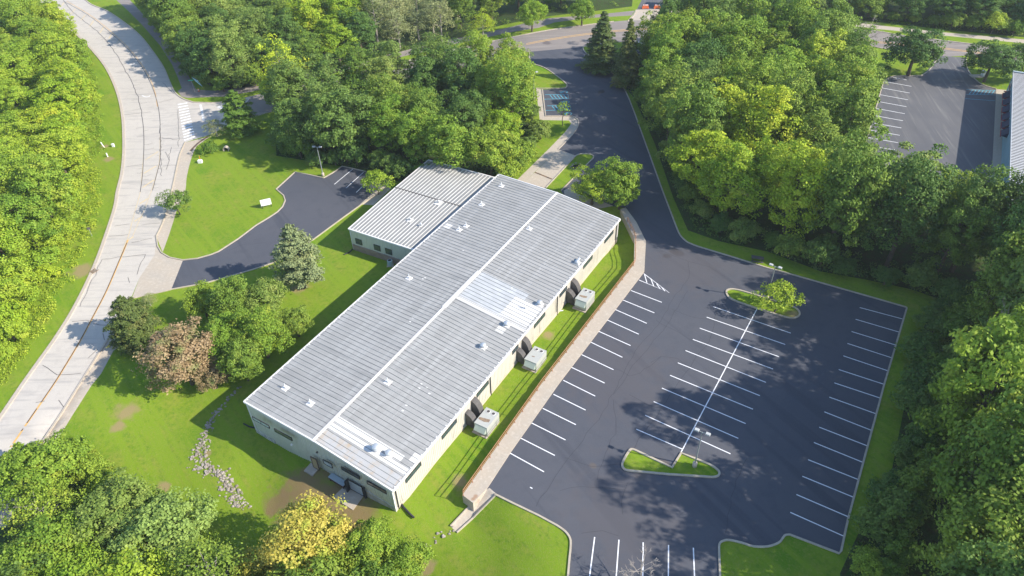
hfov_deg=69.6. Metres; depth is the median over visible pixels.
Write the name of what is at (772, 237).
bush
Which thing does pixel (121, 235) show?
crack sealant
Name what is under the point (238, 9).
leafy tree
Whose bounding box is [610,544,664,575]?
bare tree
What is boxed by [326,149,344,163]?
bush
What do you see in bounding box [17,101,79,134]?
leafy tree
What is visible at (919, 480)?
bush
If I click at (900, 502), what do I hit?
bush
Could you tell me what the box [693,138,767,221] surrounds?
leafy tree
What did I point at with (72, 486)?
undergrowth
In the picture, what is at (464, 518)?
drain flume
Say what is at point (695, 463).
lot lamp
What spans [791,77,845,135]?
leafy tree
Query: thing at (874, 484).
bush
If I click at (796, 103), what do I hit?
leafy tree
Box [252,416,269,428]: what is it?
window
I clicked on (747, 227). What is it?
bush
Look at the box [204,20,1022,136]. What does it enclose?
side road
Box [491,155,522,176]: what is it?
bush
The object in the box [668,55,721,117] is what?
leafy tree
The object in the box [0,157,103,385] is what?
undergrowth
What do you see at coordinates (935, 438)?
bush
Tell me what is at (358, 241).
window
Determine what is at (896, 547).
bush
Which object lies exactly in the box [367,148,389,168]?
bush
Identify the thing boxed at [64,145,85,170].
bush
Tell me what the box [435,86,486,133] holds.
leafy tree
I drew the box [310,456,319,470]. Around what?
door
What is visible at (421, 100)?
leafy tree
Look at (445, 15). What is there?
leafy tree
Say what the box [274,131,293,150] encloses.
bush
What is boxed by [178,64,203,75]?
bush
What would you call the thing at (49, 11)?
leafy tree
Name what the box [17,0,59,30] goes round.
leafy tree
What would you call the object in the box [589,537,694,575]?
parking lines
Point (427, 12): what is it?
leafy tree
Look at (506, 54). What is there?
leafy tree
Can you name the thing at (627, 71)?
spruce tree
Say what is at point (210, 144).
shrub
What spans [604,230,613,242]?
window
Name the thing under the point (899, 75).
curb
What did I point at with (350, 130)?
leafy tree
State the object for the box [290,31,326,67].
leafy tree
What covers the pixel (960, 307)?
bush
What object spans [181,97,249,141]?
junction
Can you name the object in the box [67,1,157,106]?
lane line
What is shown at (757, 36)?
leafy tree
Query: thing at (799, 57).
leafy tree
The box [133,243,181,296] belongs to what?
driveway apron
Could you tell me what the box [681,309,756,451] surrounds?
parking lines
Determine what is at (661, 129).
bush
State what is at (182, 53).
leafy tree
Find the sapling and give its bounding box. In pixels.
[557,101,570,125]
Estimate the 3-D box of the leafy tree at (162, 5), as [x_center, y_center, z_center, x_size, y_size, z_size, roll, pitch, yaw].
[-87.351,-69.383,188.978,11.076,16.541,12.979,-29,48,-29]
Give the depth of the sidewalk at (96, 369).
102.73 m
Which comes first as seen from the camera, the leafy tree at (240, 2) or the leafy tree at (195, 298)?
the leafy tree at (195, 298)
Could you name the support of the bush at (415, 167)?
on the forest floor at (363, 166)
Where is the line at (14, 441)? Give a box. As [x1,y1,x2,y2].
[11,240,128,446]
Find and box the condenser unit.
[387,259,393,266]
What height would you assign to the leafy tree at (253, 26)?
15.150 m
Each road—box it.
[0,0,200,502]
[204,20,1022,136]
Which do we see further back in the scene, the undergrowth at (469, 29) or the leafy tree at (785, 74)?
the undergrowth at (469, 29)
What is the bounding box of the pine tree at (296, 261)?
[268,223,324,288]
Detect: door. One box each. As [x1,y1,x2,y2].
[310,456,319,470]
[348,479,363,495]
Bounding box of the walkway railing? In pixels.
[462,217,635,495]
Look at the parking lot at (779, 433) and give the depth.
94.78 m
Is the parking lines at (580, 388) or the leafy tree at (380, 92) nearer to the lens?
the parking lines at (580, 388)
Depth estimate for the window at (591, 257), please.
115.07 m
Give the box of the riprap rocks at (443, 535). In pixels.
[426,526,454,546]
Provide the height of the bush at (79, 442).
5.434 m
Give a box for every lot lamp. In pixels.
[312,146,324,176]
[692,427,710,467]
[765,263,781,297]
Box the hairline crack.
[229,243,745,535]
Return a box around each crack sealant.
[36,71,178,406]
[63,0,160,191]
[73,13,163,187]
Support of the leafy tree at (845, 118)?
on the forest floor at (903, 253)
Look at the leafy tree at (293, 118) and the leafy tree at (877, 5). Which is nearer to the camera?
the leafy tree at (293, 118)
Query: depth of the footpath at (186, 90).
193.96 m
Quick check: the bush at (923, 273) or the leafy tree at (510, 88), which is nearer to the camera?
the bush at (923, 273)
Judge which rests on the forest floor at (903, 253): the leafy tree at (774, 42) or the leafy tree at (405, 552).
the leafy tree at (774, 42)
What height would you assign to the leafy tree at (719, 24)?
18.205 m
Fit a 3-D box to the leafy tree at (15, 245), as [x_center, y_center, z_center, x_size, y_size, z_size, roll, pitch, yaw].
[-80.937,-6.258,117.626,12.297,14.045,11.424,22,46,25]
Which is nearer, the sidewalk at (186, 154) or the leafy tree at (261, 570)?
the leafy tree at (261, 570)
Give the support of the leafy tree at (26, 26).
on the forest floor at (28, 87)
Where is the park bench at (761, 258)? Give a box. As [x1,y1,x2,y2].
[751,255,763,262]
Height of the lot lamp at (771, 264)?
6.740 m
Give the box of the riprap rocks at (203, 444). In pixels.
[186,386,241,477]
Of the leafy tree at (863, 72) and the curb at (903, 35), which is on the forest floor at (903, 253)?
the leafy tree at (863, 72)
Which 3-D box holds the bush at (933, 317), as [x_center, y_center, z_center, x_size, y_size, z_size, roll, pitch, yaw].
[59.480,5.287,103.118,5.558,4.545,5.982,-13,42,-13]
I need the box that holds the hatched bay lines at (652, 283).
[640,274,667,291]
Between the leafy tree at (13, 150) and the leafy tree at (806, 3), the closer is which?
the leafy tree at (13, 150)
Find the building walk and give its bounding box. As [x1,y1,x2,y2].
[362,187,390,204]
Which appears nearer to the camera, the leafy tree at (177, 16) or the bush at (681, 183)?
the bush at (681, 183)
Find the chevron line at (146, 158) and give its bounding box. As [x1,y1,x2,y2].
[61,3,158,239]
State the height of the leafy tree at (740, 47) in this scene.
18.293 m
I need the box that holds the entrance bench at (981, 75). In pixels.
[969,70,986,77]
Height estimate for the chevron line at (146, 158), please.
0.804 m
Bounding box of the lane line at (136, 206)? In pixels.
[120,154,159,255]
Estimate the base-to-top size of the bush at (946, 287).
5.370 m
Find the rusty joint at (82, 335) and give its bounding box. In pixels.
[21,243,126,430]
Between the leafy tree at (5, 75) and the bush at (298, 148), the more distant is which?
the leafy tree at (5, 75)
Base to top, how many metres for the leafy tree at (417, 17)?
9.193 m
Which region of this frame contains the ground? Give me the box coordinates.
[0,0,1023,575]
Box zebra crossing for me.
[178,103,194,139]
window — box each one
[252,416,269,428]
[274,428,292,440]
[323,459,332,468]
[341,466,359,479]
[355,238,361,244]
[366,480,386,494]
[373,244,380,251]
[385,248,391,254]
[405,462,420,482]
[441,419,456,439]
[476,380,488,396]
[512,344,518,354]
[534,312,544,327]
[583,255,592,268]
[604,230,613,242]
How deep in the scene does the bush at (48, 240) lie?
125.07 m
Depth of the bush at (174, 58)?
181.78 m
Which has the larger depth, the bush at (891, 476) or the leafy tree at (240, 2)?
the leafy tree at (240, 2)
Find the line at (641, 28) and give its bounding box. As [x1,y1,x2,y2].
[491,28,1015,58]
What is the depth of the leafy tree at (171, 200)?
132.00 m
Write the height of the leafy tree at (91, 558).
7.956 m
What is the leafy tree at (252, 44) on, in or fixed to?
on the forest floor at (507, 11)
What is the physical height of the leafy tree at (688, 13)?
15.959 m
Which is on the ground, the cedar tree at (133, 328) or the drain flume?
the cedar tree at (133, 328)
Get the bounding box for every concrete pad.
[304,463,319,476]
[334,487,362,509]
[564,188,611,208]
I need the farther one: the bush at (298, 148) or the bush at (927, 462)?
the bush at (298, 148)
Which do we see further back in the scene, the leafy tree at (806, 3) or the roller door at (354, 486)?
the leafy tree at (806, 3)
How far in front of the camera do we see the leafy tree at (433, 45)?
159.09 m
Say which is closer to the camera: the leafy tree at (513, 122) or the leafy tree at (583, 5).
the leafy tree at (513, 122)
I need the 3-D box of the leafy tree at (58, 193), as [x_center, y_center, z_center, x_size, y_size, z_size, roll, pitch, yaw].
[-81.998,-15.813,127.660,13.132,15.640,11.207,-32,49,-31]
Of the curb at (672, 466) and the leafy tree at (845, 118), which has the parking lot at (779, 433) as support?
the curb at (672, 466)
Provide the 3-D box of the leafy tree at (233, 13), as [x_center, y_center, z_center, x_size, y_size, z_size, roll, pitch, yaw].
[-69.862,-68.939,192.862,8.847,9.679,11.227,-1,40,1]
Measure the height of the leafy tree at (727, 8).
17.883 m
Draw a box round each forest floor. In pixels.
[0,15,69,341]
[0,470,267,575]
[149,0,632,89]
[276,86,532,180]
[614,55,1023,575]
[667,0,1023,36]
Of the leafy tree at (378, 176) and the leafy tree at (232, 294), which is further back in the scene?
the leafy tree at (378, 176)
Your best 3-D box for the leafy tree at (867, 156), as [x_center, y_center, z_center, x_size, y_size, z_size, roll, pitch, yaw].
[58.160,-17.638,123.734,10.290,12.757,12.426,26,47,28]
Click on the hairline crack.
(636, 398)
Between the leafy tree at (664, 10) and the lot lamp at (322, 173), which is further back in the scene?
the leafy tree at (664, 10)
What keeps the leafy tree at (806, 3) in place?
on the forest floor at (903, 253)
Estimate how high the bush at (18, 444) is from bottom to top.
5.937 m
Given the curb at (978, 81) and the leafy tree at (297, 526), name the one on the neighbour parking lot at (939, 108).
the curb at (978, 81)
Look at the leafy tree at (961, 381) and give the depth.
75.09 m
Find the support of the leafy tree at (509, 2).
on the forest floor at (507, 11)
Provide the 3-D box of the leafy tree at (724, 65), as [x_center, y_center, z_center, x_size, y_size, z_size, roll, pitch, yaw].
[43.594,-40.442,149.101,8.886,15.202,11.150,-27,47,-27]
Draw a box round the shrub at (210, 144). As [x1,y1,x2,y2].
[197,140,218,153]
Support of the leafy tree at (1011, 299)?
on the forest floor at (903, 253)
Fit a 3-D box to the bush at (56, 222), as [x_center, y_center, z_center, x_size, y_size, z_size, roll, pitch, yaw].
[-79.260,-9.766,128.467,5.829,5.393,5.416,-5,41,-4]
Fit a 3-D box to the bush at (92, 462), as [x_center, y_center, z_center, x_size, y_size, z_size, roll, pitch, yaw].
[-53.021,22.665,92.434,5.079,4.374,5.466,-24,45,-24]
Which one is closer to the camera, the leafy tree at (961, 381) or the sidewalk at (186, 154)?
the leafy tree at (961, 381)
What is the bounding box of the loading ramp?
[525,149,574,187]
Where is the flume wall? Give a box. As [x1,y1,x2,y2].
[450,494,496,532]
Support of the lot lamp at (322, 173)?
on the ground
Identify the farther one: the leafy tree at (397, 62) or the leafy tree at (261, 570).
the leafy tree at (397, 62)
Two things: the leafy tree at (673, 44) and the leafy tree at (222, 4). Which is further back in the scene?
the leafy tree at (222, 4)
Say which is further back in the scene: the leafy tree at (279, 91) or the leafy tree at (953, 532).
the leafy tree at (279, 91)
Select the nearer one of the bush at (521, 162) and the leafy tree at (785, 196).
the leafy tree at (785, 196)
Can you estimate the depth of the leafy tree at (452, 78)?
151.33 m
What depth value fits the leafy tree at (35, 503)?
84.36 m
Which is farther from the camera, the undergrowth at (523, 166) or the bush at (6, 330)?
the undergrowth at (523, 166)
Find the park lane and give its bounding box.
[637,0,662,9]
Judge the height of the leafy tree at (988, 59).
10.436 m
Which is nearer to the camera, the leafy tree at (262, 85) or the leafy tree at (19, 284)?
the leafy tree at (19, 284)
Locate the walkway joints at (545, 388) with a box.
[469,283,626,491]
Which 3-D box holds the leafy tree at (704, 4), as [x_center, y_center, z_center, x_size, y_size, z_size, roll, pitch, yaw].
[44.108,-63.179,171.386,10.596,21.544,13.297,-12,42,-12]
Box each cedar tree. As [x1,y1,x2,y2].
[102,295,165,357]
[218,89,261,138]
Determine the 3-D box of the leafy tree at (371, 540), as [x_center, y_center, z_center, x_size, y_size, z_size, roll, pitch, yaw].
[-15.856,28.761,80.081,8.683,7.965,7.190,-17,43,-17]
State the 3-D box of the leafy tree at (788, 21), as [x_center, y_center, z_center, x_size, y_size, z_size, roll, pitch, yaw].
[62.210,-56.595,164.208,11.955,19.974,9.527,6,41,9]
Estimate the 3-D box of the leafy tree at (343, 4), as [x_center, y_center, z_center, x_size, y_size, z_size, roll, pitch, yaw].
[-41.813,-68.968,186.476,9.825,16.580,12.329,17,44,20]
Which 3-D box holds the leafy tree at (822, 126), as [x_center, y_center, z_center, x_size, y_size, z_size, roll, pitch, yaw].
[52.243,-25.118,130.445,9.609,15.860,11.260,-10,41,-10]
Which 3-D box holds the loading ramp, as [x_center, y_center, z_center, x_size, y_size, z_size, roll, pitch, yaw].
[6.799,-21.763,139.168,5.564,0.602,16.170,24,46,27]
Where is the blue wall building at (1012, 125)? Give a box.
[1000,70,1023,195]
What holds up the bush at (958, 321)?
on the forest floor at (903, 253)
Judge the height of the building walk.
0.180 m
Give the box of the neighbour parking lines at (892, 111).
[868,77,907,149]
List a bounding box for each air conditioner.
[465,397,499,438]
[516,336,546,372]
[566,278,594,312]
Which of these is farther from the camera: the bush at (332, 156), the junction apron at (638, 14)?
the junction apron at (638, 14)
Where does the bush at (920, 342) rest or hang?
on the forest floor at (903, 253)
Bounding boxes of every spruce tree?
[575,11,619,75]
[609,18,641,88]
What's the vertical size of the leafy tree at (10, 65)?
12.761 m
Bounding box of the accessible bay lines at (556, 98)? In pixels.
[545,94,568,109]
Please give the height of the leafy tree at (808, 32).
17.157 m
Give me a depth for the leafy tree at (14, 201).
121.02 m
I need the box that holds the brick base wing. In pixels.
[348,159,493,263]
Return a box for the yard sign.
[260,198,271,207]
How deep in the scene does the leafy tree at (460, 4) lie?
193.55 m
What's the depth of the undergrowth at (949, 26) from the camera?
188.22 m
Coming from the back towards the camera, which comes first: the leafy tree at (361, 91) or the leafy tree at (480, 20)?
the leafy tree at (480, 20)
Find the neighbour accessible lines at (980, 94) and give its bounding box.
[965,89,994,100]
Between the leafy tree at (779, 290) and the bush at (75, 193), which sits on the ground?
the bush at (75, 193)
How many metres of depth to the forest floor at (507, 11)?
200.69 m
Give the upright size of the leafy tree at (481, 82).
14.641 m
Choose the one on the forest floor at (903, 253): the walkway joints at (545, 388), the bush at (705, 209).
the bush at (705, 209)
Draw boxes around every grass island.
[623,450,717,475]
[727,290,798,316]
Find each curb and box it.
[0,2,124,419]
[1,289,170,507]
[85,0,221,102]
[156,142,366,260]
[171,192,380,289]
[190,136,207,150]
[250,51,566,117]
[311,21,613,82]
[494,493,571,575]
[542,89,578,148]
[545,153,593,190]
[583,47,907,575]
[621,448,720,477]
[643,19,1011,49]
[726,288,800,318]
[867,60,936,136]
[966,59,996,88]
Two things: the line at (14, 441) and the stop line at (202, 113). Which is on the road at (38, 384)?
the line at (14, 441)
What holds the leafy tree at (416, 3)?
on the forest floor at (507, 11)
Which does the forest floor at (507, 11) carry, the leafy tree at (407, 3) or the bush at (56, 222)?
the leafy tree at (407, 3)
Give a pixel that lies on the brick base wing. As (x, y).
(398, 223)
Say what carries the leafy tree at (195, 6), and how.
on the forest floor at (507, 11)
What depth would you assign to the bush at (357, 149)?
142.37 m
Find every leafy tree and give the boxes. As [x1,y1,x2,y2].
[0,0,41,37]
[0,23,12,34]
[0,27,21,49]
[0,42,41,92]
[0,56,18,78]
[0,64,20,108]
[0,78,35,114]
[0,109,31,133]
[0,120,57,148]
[0,136,26,177]
[0,143,44,203]
[0,153,80,221]
[0,178,68,252]
[0,212,41,272]
[0,257,44,309]
[0,428,86,510]
[0,477,91,562]
[0,507,96,575]
[0,550,51,575]
[7,36,42,78]
[13,13,54,40]
[16,0,58,18]
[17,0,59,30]
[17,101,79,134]
[21,34,58,60]
[24,68,94,120]
[24,124,90,176]
[26,64,62,92]
[28,0,78,40]
[29,537,114,575]
[30,24,85,78]
[37,108,89,150]
[39,56,95,97]
[66,466,164,560]
[80,540,177,575]
[105,485,218,575]
[131,316,221,394]
[134,0,149,17]
[141,292,156,306]
[144,0,172,36]
[147,0,193,29]
[154,189,191,214]
[157,534,257,575]
[158,3,198,47]
[159,14,206,55]
[172,21,210,66]
[175,0,213,28]
[181,279,214,324]
[183,30,225,79]
[190,305,248,358]
[192,362,230,392]
[194,0,243,21]
[197,2,231,26]
[199,14,245,69]
[202,119,227,136]
[203,273,269,324]
[204,25,257,86]
[215,334,264,381]
[227,0,254,11]
[228,5,258,24]
[229,7,261,35]
[229,303,295,358]
[230,545,278,575]
[234,6,283,62]
[237,275,289,315]
[238,33,271,68]
[248,0,275,19]
[248,33,309,87]
[256,489,359,575]
[257,38,302,67]
[257,51,321,114]
[258,71,294,106]
[260,7,307,46]
[263,0,295,30]
[266,546,353,575]
[268,97,314,156]
[272,0,297,30]
[274,304,315,336]
[279,0,325,38]
[281,105,311,131]
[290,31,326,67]
[294,52,353,95]
[294,74,357,148]
[295,0,338,32]
[301,86,382,161]
[308,88,363,130]
[314,12,342,47]
[315,18,359,61]
[324,535,353,573]
[326,0,361,29]
[329,514,402,575]
[331,42,375,89]
[333,73,367,111]
[334,552,411,575]
[335,6,377,52]
[350,80,387,126]
[352,0,380,28]
[355,0,399,42]
[360,55,409,95]
[360,169,396,194]
[361,71,409,138]
[364,39,417,89]
[365,91,404,156]
[368,0,412,32]
[379,534,435,575]
[380,9,417,49]
[385,0,414,15]
[392,83,437,116]
[394,106,441,165]
[395,81,445,148]
[401,6,432,39]
[403,0,426,14]
[403,47,446,94]
[405,32,461,95]
[418,0,446,32]
[418,112,476,168]
[420,0,453,22]
[420,0,460,41]
[433,38,483,98]
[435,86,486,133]
[441,88,491,144]
[446,0,476,28]
[456,28,493,79]
[461,123,520,175]
[466,7,496,34]
[471,0,481,13]
[471,54,504,109]
[477,0,506,18]
[477,49,540,122]
[480,108,523,139]
[491,31,533,72]
[492,47,526,89]
[505,0,525,10]
[516,0,548,31]
[519,47,532,60]
[553,0,568,8]
[567,0,595,25]
[568,164,613,204]
[591,156,642,202]
[602,177,640,209]
[633,10,667,58]
[637,60,704,139]
[638,46,682,104]
[647,12,707,58]
[647,21,685,89]
[649,0,686,31]
[661,79,726,164]
[661,129,757,194]
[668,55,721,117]
[672,6,718,46]
[675,37,729,115]
[676,0,723,37]
[687,30,723,73]
[689,6,743,60]
[691,75,753,155]
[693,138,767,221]
[704,0,736,35]
[713,53,754,118]
[714,14,771,74]
[717,57,782,135]
[724,19,761,72]
[728,83,808,175]
[729,0,753,19]
[734,0,774,56]
[741,135,791,210]
[743,46,805,110]
[749,278,805,312]
[750,0,789,54]
[752,28,795,76]
[752,60,815,151]
[757,137,830,239]
[759,38,811,76]
[766,0,817,47]
[787,98,845,160]
[789,0,819,37]
[789,15,837,73]
[789,134,847,222]
[791,28,847,100]
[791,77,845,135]
[794,125,897,257]
[800,54,835,100]
[807,9,854,56]
[810,72,885,152]
[811,0,871,40]
[823,45,878,122]
[824,44,887,92]
[830,152,902,240]
[832,146,887,207]
[834,25,878,65]
[850,0,890,17]
[855,143,959,266]
[863,141,946,227]
[880,25,951,75]
[890,0,928,20]
[905,469,1023,575]
[908,302,1023,464]
[917,169,984,235]
[921,186,996,273]
[928,0,981,13]
[929,378,1023,552]
[930,312,1023,434]
[932,161,1023,272]
[935,533,1023,575]
[961,38,1023,82]
[962,225,1023,324]
[963,0,1005,19]
[970,194,1023,315]
[974,370,1023,442]
[976,0,1013,15]
[977,255,1023,327]
[981,9,1008,33]
[987,169,1023,248]
[1000,0,1023,20]
[1000,42,1023,71]
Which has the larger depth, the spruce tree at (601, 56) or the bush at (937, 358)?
the spruce tree at (601, 56)
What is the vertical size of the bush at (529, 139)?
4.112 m
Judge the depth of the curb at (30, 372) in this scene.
125.61 m
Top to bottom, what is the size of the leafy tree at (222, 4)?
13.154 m
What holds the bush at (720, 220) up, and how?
on the forest floor at (903, 253)
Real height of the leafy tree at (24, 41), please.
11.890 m
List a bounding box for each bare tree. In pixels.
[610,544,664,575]
[859,16,882,38]
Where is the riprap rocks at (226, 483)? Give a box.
[204,464,251,509]
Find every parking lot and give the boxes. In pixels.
[172,167,391,287]
[487,47,905,575]
[868,56,995,182]
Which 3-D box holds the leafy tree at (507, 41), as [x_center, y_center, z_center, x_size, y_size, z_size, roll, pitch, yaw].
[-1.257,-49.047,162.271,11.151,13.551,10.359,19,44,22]
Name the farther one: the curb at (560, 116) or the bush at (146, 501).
the curb at (560, 116)
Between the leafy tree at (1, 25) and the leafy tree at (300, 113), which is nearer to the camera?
the leafy tree at (300, 113)
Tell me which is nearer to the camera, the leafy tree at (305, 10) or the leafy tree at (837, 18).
the leafy tree at (837, 18)
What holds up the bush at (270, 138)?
on the forest floor at (363, 166)
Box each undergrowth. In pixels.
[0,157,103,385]
[0,471,258,575]
[63,31,104,171]
[197,1,618,85]
[274,83,535,181]
[495,138,537,176]
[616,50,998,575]
[667,2,1016,36]
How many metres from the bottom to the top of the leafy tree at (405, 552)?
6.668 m
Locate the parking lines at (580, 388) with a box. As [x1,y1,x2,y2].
[510,290,661,488]
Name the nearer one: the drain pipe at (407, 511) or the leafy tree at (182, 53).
the drain pipe at (407, 511)
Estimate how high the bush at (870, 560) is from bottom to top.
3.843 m
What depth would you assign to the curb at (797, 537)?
95.14 m
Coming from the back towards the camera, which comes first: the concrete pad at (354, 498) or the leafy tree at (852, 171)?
the leafy tree at (852, 171)
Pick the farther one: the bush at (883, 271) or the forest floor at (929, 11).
the forest floor at (929, 11)
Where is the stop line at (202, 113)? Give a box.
[200,104,204,120]
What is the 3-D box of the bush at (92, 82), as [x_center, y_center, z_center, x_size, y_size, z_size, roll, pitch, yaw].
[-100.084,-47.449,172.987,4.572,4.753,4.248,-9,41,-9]
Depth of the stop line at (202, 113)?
164.55 m
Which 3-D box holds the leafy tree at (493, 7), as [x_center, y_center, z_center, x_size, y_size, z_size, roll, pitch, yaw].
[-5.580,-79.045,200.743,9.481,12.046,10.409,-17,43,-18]
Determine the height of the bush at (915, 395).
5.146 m
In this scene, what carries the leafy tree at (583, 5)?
on the ground
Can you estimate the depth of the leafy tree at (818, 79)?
142.39 m
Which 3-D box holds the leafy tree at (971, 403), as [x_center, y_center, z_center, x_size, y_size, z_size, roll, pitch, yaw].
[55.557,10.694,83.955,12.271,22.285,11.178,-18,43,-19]
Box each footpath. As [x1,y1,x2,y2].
[117,0,633,97]
[671,11,1023,42]
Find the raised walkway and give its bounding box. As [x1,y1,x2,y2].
[462,207,645,510]
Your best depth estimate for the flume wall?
85.06 m
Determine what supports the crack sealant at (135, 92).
on the road at (38, 384)
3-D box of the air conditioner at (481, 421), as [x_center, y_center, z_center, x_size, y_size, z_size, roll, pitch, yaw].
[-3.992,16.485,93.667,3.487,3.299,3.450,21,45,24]
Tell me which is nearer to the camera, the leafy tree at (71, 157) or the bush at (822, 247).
the bush at (822, 247)
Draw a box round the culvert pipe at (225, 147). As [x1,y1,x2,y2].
[223,145,229,150]
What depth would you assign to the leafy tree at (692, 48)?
145.60 m
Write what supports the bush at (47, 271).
on the ground
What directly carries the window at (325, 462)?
in the long metal building at (374, 390)
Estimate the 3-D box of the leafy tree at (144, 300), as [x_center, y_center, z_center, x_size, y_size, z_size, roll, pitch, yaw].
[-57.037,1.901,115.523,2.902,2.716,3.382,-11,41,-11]
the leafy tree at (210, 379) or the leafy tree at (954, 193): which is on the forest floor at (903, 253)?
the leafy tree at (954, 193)
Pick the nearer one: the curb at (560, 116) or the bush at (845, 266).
the bush at (845, 266)
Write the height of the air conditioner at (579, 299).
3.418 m
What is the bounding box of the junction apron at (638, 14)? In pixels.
[628,9,659,19]
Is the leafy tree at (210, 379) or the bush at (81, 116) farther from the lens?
the bush at (81, 116)
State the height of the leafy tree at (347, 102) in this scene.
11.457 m
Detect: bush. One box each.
[0,299,35,331]
[0,317,30,341]
[0,341,15,362]
[0,452,13,483]
[5,283,41,301]
[9,441,43,481]
[23,245,64,270]
[31,225,64,249]
[34,264,60,281]
[40,217,72,235]
[41,435,94,474]
[46,210,71,220]
[49,187,86,210]
[50,176,85,190]
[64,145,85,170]
[67,107,86,119]
[68,38,91,58]
[68,446,111,485]
[71,117,88,129]
[72,61,87,70]
[74,99,95,111]
[76,53,91,67]
[77,88,102,104]
[85,77,94,86]
[86,462,118,494]
[111,490,165,535]
[163,521,219,569]
[170,51,185,62]
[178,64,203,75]
[191,71,203,80]
[195,541,236,575]
[199,72,215,85]
[210,75,234,91]
[223,557,251,575]
[230,75,249,88]
[237,62,262,86]
[264,127,284,145]
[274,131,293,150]
[284,133,313,158]
[303,149,327,165]
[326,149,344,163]
[335,136,369,165]
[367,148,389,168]
[378,153,410,175]
[390,159,416,179]
[412,162,430,170]
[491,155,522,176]
[512,138,537,162]
[512,154,527,168]
[521,135,537,146]
[523,103,541,118]
[525,120,552,138]
[528,119,541,127]
[631,72,642,83]
[632,85,652,103]
[652,121,667,134]
[654,139,686,161]
[672,161,693,176]
[672,174,698,188]
[676,183,703,201]
[688,200,715,219]
[709,211,732,232]
[728,216,767,241]
[761,230,788,247]
[772,233,808,257]
[800,232,843,265]
[811,0,827,11]
[826,0,847,8]
[829,257,858,276]
[848,502,900,544]
[848,541,889,575]
[849,1,865,13]
[862,474,922,523]
[869,11,883,18]
[870,265,903,286]
[872,485,938,538]
[872,556,908,575]
[875,466,909,488]
[877,532,926,569]
[886,11,902,20]
[887,381,939,414]
[890,439,921,467]
[894,328,943,361]
[894,359,937,388]
[894,465,941,507]
[898,422,949,454]
[902,259,940,289]
[905,11,921,22]
[906,430,941,453]
[907,350,932,373]
[908,402,953,440]
[910,443,950,475]
[911,306,952,340]
[918,351,960,373]
[926,15,944,25]
[929,277,970,303]
[937,312,978,341]
[940,11,967,29]
[940,341,958,357]
[941,302,985,328]
[963,13,991,29]
[989,14,1013,32]
[1008,19,1023,34]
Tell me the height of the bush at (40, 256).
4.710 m
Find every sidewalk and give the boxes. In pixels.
[0,333,116,527]
[157,136,210,251]
[517,89,577,181]
[991,89,1005,183]
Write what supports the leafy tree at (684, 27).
on the forest floor at (903, 253)
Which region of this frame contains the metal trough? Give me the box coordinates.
[328,473,344,488]
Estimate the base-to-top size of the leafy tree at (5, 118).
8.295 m
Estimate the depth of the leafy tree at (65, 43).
172.96 m
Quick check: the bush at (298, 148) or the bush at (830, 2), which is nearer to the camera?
the bush at (298, 148)
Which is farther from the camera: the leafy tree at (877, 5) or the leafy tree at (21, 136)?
the leafy tree at (877, 5)
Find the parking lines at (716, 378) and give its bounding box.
[636,306,789,453]
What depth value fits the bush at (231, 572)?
81.10 m
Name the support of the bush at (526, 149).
on the forest floor at (363, 166)
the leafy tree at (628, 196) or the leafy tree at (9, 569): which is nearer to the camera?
the leafy tree at (9, 569)
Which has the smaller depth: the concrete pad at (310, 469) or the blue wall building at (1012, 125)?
the concrete pad at (310, 469)
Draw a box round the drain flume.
[452,488,494,530]
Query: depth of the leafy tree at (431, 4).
197.81 m
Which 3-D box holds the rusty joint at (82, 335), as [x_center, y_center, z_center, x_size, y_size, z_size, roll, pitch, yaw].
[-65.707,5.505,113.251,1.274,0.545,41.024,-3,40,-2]
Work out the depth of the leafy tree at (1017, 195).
103.64 m
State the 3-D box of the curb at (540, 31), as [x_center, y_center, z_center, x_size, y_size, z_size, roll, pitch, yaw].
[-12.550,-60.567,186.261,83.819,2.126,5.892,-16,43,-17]
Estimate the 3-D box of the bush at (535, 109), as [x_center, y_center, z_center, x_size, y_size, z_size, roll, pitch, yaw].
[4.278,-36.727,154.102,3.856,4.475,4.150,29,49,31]
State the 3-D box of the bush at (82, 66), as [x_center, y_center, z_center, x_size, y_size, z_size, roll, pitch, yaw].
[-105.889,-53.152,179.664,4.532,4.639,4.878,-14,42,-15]
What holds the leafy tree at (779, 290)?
on the grass island at (743, 297)
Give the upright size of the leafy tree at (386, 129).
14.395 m
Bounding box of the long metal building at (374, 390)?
[243,174,620,511]
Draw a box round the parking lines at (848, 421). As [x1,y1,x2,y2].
[790,307,901,535]
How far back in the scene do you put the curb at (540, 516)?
82.38 m
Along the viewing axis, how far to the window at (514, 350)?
100.83 m
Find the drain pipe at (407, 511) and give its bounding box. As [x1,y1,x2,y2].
[401,504,414,518]
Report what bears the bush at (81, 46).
on the ground
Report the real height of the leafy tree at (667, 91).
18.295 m
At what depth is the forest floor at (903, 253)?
117.62 m

